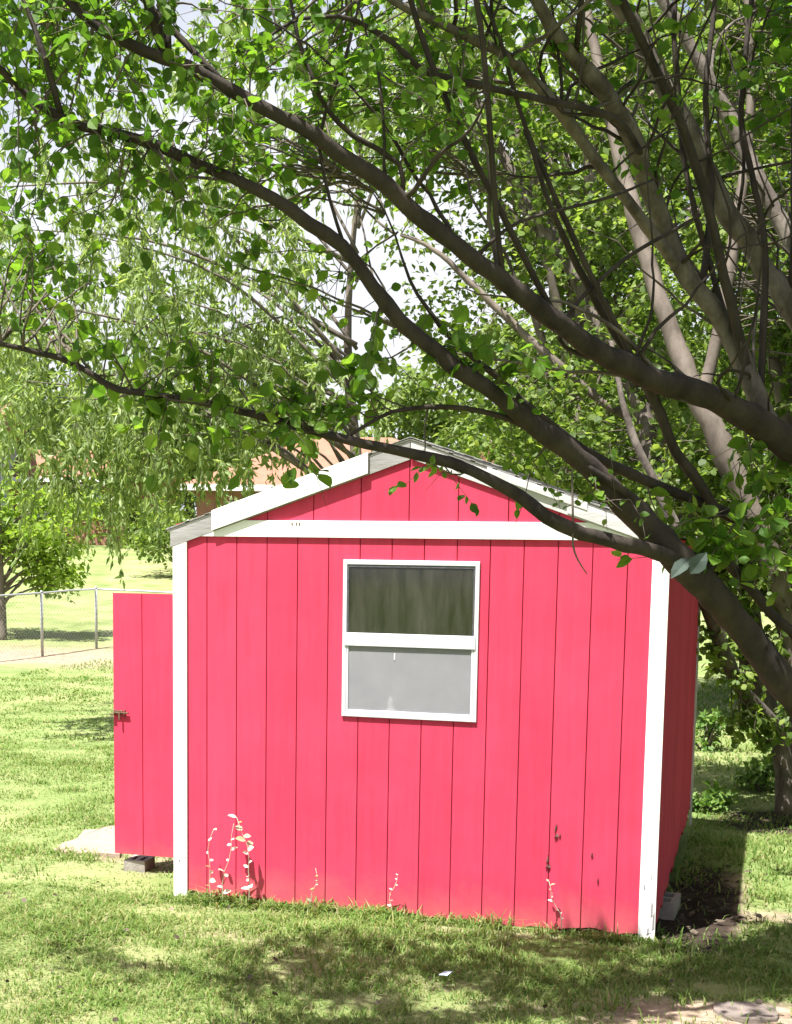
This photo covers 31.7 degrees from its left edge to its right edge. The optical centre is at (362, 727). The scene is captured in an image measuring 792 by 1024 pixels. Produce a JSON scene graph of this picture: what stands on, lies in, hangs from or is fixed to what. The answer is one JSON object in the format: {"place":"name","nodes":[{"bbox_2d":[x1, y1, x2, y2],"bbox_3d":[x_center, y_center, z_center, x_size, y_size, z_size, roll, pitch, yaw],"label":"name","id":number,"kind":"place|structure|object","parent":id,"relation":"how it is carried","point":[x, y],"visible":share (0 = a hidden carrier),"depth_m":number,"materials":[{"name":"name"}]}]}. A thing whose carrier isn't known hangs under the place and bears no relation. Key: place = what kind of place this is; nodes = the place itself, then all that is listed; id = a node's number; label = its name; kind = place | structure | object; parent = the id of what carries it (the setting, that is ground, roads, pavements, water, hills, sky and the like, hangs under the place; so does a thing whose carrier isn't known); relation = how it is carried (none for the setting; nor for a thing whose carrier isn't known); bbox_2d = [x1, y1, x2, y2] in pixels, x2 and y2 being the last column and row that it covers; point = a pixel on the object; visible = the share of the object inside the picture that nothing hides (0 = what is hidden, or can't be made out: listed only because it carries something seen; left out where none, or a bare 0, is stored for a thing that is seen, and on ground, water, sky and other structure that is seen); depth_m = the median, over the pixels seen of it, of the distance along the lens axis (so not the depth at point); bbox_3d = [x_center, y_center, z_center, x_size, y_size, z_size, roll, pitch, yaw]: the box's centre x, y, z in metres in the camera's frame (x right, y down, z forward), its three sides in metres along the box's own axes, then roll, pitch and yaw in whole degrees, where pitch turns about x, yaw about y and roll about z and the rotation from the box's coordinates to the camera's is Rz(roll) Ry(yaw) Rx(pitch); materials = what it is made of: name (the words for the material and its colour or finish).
{"place":"outdoors","nodes":[
{"label":"outdoors","id":0,"kind":"place"},
{"bbox_2d":[0,541,791,1023],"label":"ground","id":1,"kind":"structure","parent":0,"point":[150,575],"depth_m":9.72,"materials":[{"name":"green plant"}]},
{"bbox_2d":[0,404,27,526],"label":"house","id":2,"kind":"structure","parent":1,"relation":"on","point":[15,454],"depth_m":54.99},
{"bbox_2d":[0,461,109,639],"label":"young tree","id":3,"kind":"object","parent":1,"relation":"on","point":[43,564],"visible":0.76,"depth_m":30.82,"materials":[{"name":"green plant"}]},
{"bbox_2d":[0,324,118,448],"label":"broadleaf tree","id":4,"kind":"object","parent":1,"relation":"on","point":[50,377],"visible":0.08,"depth_m":68.98,"materials":[{"name":"green plant"}]},
{"bbox_2d":[0,587,172,657],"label":"chain link fence","id":5,"kind":"object","parent":1,"relation":"on","point":[41,609],"visible":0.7,"depth_m":28.25,"materials":[{"name":"metal"}]},
{"bbox_2d":[54,826,120,857],"bbox_3d":[-2.146,0.935,10.959,0.501,0.140,1.184,0,7,-8],"label":"doorstep slab","id":6,"kind":"structure","parent":1,"relation":"on","point":[103,841],"depth_m":10.81,"materials":[{"name":"white concrete"}]},
{"bbox_2d":[7,449,186,545],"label":"house","id":7,"kind":"structure","parent":1,"relation":"on","point":[84,535],"depth_m":55.97,"materials":[{"name":"brick"}]},
{"bbox_2d":[30,485,52,533],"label":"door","id":8,"kind":"structure","parent":7,"relation":"in","point":[41,486],"depth_m":56.05,"materials":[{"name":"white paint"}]},
{"bbox_2d":[75,484,99,516],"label":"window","id":9,"kind":"structure","parent":7,"relation":"in","point":[87,485],"depth_m":55.46,"materials":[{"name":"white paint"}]},
{"bbox_2d":[38,489,161,543],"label":"shrub","id":10,"kind":"object","parent":1,"relation":"on","point":[109,529],"visible":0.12,"depth_m":55.09,"materials":[{"name":"green plant"}]},
{"bbox_2d":[40,377,196,514],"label":"broadleaf tree","id":11,"kind":"object","parent":1,"relation":"on","point":[189,496],"visible":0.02,"depth_m":59.96,"materials":[{"name":"green plant"}]},
{"bbox_2d":[124,855,154,872],"bbox_3d":[-1.610,1.003,10.045,0.160,0.130,0.190,3,7,14],"label":"concrete block","id":12,"kind":"object","parent":1,"relation":"on","point":[141,863],"depth_m":9.96,"materials":[{"name":"beige concrete"}]},
{"bbox_2d":[98,482,196,548],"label":"shrub","id":13,"kind":"object","parent":1,"relation":"on","point":[164,503],"visible":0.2,"depth_m":54.51,"materials":[{"name":"green plant"}]},
{"bbox_2d":[120,501,196,573],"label":"shrub","id":14,"kind":"object","parent":1,"relation":"on","point":[151,555],"visible":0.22,"depth_m":44.36,"materials":[{"name":"green plant"}]},
{"bbox_2d":[106,366,276,519],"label":"broadleaf tree","id":15,"kind":"object","parent":1,"relation":"on","point":[259,448],"visible":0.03,"depth_m":62.27,"materials":[{"name":"green plant"}]},
{"bbox_2d":[207,828,216,901],"bbox_3d":[-0.973,0.899,8.991,0.092,0.523,0.069,3,7,16],"label":"weed","id":16,"kind":"object","parent":1,"relation":"on","point":[211,880],"visible":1,"depth_m":8.99,"materials":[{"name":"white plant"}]},
{"bbox_2d":[217,824,236,901],"bbox_3d":[-0.875,0.885,8.934,0.141,0.567,0.089,3,7,16],"label":"weed","id":17,"kind":"object","parent":1,"relation":"on","point":[225,891],"visible":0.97,"depth_m":8.94,"materials":[{"name":"beige plant"}]},
{"bbox_2d":[0,0,478,590],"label":"weeping tree","id":18,"kind":"object","parent":1,"relation":"on","point":[132,458],"visible":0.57,"depth_m":16.72,"materials":[{"name":"green plant"}]},
{"bbox_2d":[228,814,253,903],"bbox_3d":[-0.771,0.862,8.915,0.183,0.620,0.116,3,7,16],"label":"weed","id":19,"kind":"object","parent":1,"relation":"on","point":[242,839],"visible":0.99,"depth_m":8.89,"materials":[{"name":"beige plant"}]},
{"bbox_2d":[218,321,367,457],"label":"broadleaf tree","id":20,"kind":"object","parent":1,"relation":"on","point":[327,381],"visible":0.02,"depth_m":71.75,"materials":[{"name":"green plant"}]},
{"bbox_2d":[308,868,317,908],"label":"weed","id":21,"kind":"object","parent":1,"relation":"on","point":[309,899],"visible":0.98,"depth_m":8.83,"materials":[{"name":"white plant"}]},
{"bbox_2d":[181,437,493,516],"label":"house","id":22,"kind":"structure","parent":1,"relation":"on","point":[325,448],"depth_m":43.52,"materials":[{"name":"brick"}]},
{"bbox_2d":[388,874,398,910],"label":"weed","id":23,"kind":"object","parent":1,"relation":"on","point":[390,894],"visible":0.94,"depth_m":8.70,"materials":[{"name":"beige plant"}]},
{"bbox_2d":[5,864,783,1023],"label":"fallen leaves","id":24,"kind":"object","parent":1,"relation":"on","point":[758,1001],"visible":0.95,"depth_m":7.40,"materials":[{"name":"beige plant"}]},
{"bbox_2d":[0,0,791,714],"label":"shade tree","id":25,"kind":"object","parent":1,"relation":"on","point":[752,414],"visible":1,"depth_m":5.97,"materials":[{"name":"green plant"}]},
{"bbox_2d":[110,437,700,942],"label":"shed","id":26,"kind":"structure","parent":1,"relation":"on","point":[526,741],"depth_m":8.61,"materials":[{"name":"red paint"}]},
{"bbox_2d":[110,593,173,857],"bbox_3d":[-1.420,-0.005,9.741,0.739,1.850,0.064,3,7,16],"label":"door","id":27,"kind":"structure","parent":26,"relation":"in","point":[142,713],"depth_m":9.78,"materials":[{"name":"red paint"}]},
{"bbox_2d":[342,559,479,722],"bbox_3d":[0.284,-0.534,8.531,0.858,0.972,0.018,3,7,16],"label":"window","id":28,"kind":"structure","parent":26,"relation":"in","point":[384,679],"depth_m":8.55,"materials":[{"name":"white metal"}]},
{"bbox_2d":[348,564,475,649],"bbox_3d":[0.318,-0.731,8.611,0.898,0.540,0.025,3,7,16],"label":"curtain","id":29,"kind":"object","parent":26,"relation":"hanging from","point":[417,601],"visible":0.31,"depth_m":8.61,"materials":[{"name":"green fabric"}]},
{"bbox_2d":[357,342,512,459],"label":"broadleaf tree","id":30,"kind":"object","parent":1,"relation":"on","point":[411,423],"visible":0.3,"depth_m":66.97,"materials":[{"name":"green plant"}]},
{"bbox_2d":[439,971,451,975],"bbox_3d":[0.442,1.311,7.444,0.051,0.017,0.057,5,8,33],"label":"paper scrap","id":31,"kind":"object","parent":1,"relation":"on","point":[445,973],"visible":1,"depth_m":7.44,"materials":[{"name":"white paper"}]},
{"bbox_2d":[472,310,556,478],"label":"broadleaf tree","id":32,"kind":"object","parent":1,"relation":"on","point":[532,352],"visible":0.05,"depth_m":58.38,"materials":[{"name":"green plant"}]},
{"bbox_2d":[284,0,791,506],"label":"canopy tree","id":33,"kind":"object","parent":1,"relation":"on","point":[564,292],"visible":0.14,"depth_m":18.51,"materials":[{"name":"green plant"}]},
{"bbox_2d":[546,879,563,930],"bbox_3d":[1.158,1.087,8.409,0.113,0.347,0.050,3,7,16],"label":"weed","id":34,"kind":"object","parent":1,"relation":"on","point":[555,905],"visible":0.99,"depth_m":8.41,"materials":[{"name":"beige plant"}]},
{"bbox_2d":[383,0,791,814],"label":"multi stem tree","id":35,"kind":"object","parent":1,"relation":"on","point":[655,460],"visible":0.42,"depth_m":11.99,"materials":[{"name":"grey plant"}]},
{"bbox_2d":[658,892,680,919],"bbox_3d":[1.941,1.169,9.037,0.190,0.150,0.300,3,8,20],"label":"concrete block","id":36,"kind":"object","parent":1,"relation":"on","point":[669,909],"depth_m":8.89,"materials":[{"name":"grey concrete"}]},
{"bbox_2d":[593,297,763,513],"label":"broadleaf tree","id":37,"kind":"object","parent":1,"relation":"on","point":[636,487],"depth_m":55.28,"materials":[{"name":"green plant"}]},
{"bbox_2d":[609,5,791,622],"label":"canopy tree","id":38,"kind":"object","parent":1,"relation":"on","point":[718,495],"visible":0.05,"depth_m":21.21,"materials":[{"name":"green plant"}]},
{"bbox_2d":[695,705,728,751],"bbox_3d":[4.117,0.033,16.583,0.553,0.608,0.475,3,7,16],"label":"weed clump","id":39,"kind":"object","parent":1,"relation":"on","point":[710,725],"visible":0.81,"depth_m":16.52,"materials":[{"name":"green plant"}]},
{"bbox_2d":[689,779,738,813],"bbox_3d":[3.106,0.649,12.693,0.631,0.344,0.554,3,7,16],"label":"weed clump","id":40,"kind":"object","parent":1,"relation":"on","point":[712,801],"visible":0.74,"depth_m":12.59,"materials":[{"name":"green plant"}]},
{"bbox_2d":[666,862,766,952],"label":"leaf litter","id":41,"kind":"object","parent":1,"relation":"on","point":[691,913],"visible":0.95,"depth_m":9.03,"materials":[{"name":"brown plant"}]},
{"bbox_2d":[693,311,772,495],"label":"broadleaf tree","id":42,"kind":"object","parent":1,"relation":"on","point":[733,386],"depth_m":61.05,"materials":[{"name":"green plant"}]},
{"bbox_2d":[713,1001,778,1023],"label":"stepping stone","id":43,"kind":"object","parent":1,"relation":"on","point":[734,1011],"visible":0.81,"depth_m":6.96,"materials":[{"name":"beige stone"}]},
{"bbox_2d":[734,755,774,791],"bbox_3d":[3.902,0.475,13.735,0.514,0.434,0.410,0,7,-8],"label":"weed clump","id":44,"kind":"object","parent":1,"relation":"on","point":[758,781],"visible":0.85,"depth_m":13.68,"materials":[{"name":"green plant"}]},
{"bbox_2d":[749,701,786,744],"bbox_3d":[4.882,0.043,15.531,0.648,0.865,0.988,-6,10,-43],"label":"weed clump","id":45,"kind":"object","parent":1,"relation":"on","point":[751,740],"visible":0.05,"depth_m":15.58,"materials":[{"name":"green plant"}]},
{"bbox_2d":[0,0,791,520],"label":"sky","id":46,"kind":"structure","parent":0,"point":[361,333],"materials":[{"name":"white"}]}
]}

